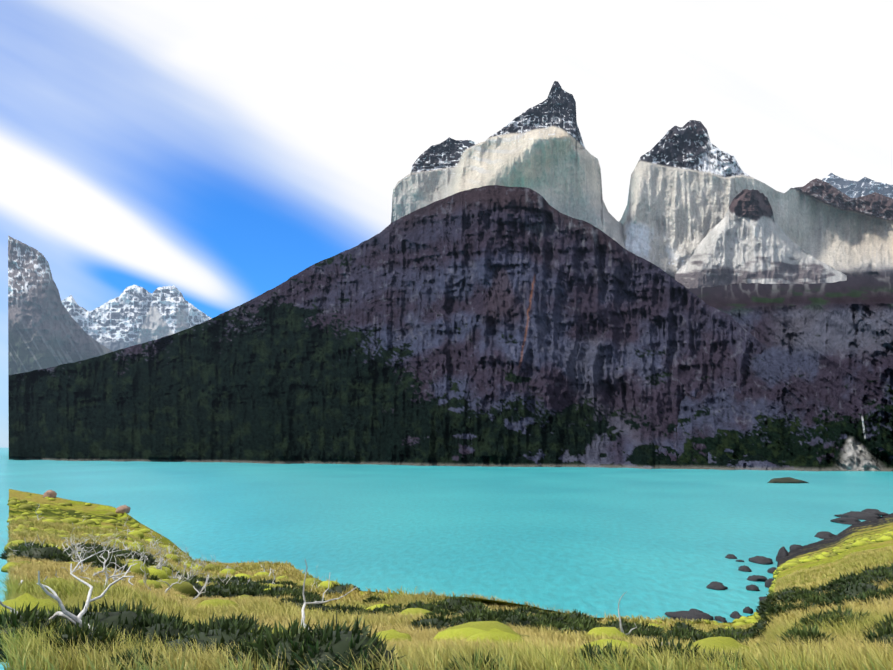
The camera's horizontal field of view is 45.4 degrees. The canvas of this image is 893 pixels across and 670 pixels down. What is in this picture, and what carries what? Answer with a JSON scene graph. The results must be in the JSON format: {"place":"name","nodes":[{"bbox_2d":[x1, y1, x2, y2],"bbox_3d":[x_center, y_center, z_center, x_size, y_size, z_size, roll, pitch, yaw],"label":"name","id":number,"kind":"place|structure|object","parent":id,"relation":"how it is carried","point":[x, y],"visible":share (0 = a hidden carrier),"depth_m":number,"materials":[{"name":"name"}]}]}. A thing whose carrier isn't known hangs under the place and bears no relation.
{"place":"outdoors","nodes":[
{"label":"outdoors","id":0,"kind":"place"},
{"bbox_2d":[8,235,112,374],"bbox_3d":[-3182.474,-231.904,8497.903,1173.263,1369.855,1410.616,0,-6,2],"label":"mountain","id":1,"kind":"structure","parent":0,"point":[45,330],"depth_m":8628.49,"materials":[{"name":"grey stone"}]},
{"bbox_2d":[61,285,211,351],"bbox_3d":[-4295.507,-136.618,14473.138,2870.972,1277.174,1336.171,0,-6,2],"label":"snowy mountain","id":2,"kind":"structure","parent":0,"point":[132,315],"depth_m":14771.67,"materials":[{"name":"white snow"}]},
{"bbox_2d":[8,185,811,470],"bbox_3d":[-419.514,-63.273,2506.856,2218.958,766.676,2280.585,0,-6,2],"label":"mountain","id":3,"kind":"structure","parent":0,"point":[495,326],"depth_m":2395.05,"materials":[{"name":"black stone"}]},
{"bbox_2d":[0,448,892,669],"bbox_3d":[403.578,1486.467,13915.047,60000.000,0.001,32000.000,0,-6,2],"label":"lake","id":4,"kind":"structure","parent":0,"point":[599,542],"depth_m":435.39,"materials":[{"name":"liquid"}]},
{"bbox_2d":[9,489,892,624],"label":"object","id":5,"kind":"structure","parent":4,"relation":"in","point":[851,532],"depth_m":155.63,"materials":[{"name":"green plant"}]},
{"bbox_2d":[0,503,636,634],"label":"dead branches","id":6,"kind":"object","parent":5,"relation":"on","point":[71,617],"visible":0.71,"depth_m":32.83,"materials":[{"name":"white wood"}]},
{"bbox_2d":[0,513,892,669],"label":"grass","id":7,"kind":"structure","parent":5,"relation":"on","point":[542,649],"depth_m":17.62,"materials":[{"name":"green plant"}]},
{"bbox_2d":[0,494,892,652],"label":"cushion plants","id":8,"kind":"object","parent":5,"relation":"on","point":[473,630],"visible":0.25,"depth_m":38.69,"materials":[{"name":"plant"}]},
{"bbox_2d":[0,540,892,669],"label":"shrub","id":9,"kind":"object","parent":5,"relation":"on","point":[340,647],"visible":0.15,"depth_m":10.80,"materials":[{"name":"green plant"}]},
{"bbox_2d":[43,477,888,645],"bbox_3d":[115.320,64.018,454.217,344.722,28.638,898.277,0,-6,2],"label":"rocks","id":10,"kind":"object","parent":4,"relation":"in","point":[851,517],"visible":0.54,"depth_m":258.44,"materials":[{"name":"grey stone"}]},
{"bbox_2d":[0,0,892,447],"label":"sky","id":11,"kind":"structure","parent":0,"point":[219,152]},
{"bbox_2d":[391,81,625,248],"bbox_3d":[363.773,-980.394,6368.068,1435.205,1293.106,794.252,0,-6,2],"label":"horn","id":12,"kind":"object","parent":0,"point":[540,149],"visible":0.69,"depth_m":6250.65,"materials":[{"name":"grey stone"}]},
{"bbox_2d":[606,120,892,470],"bbox_3d":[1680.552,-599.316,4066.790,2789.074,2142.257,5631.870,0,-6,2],"label":"massif","id":13,"kind":"structure","parent":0,"point":[816,394],"depth_m":2186.68,"materials":[{"name":"grey stone"}]},
{"bbox_2d":[675,189,846,287],"bbox_3d":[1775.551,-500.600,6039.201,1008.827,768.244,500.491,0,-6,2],"label":"cone peak","id":14,"kind":"structure","parent":0,"point":[746,239],"depth_m":5970.34,"materials":[{"name":"grey stone"}]},
{"bbox_2d":[822,173,892,198],"bbox_3d":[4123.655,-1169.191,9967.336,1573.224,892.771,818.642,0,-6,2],"label":"snowy mountain peak","id":15,"kind":"structure","parent":0,"point":[864,186],"depth_m":10281.41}
]}

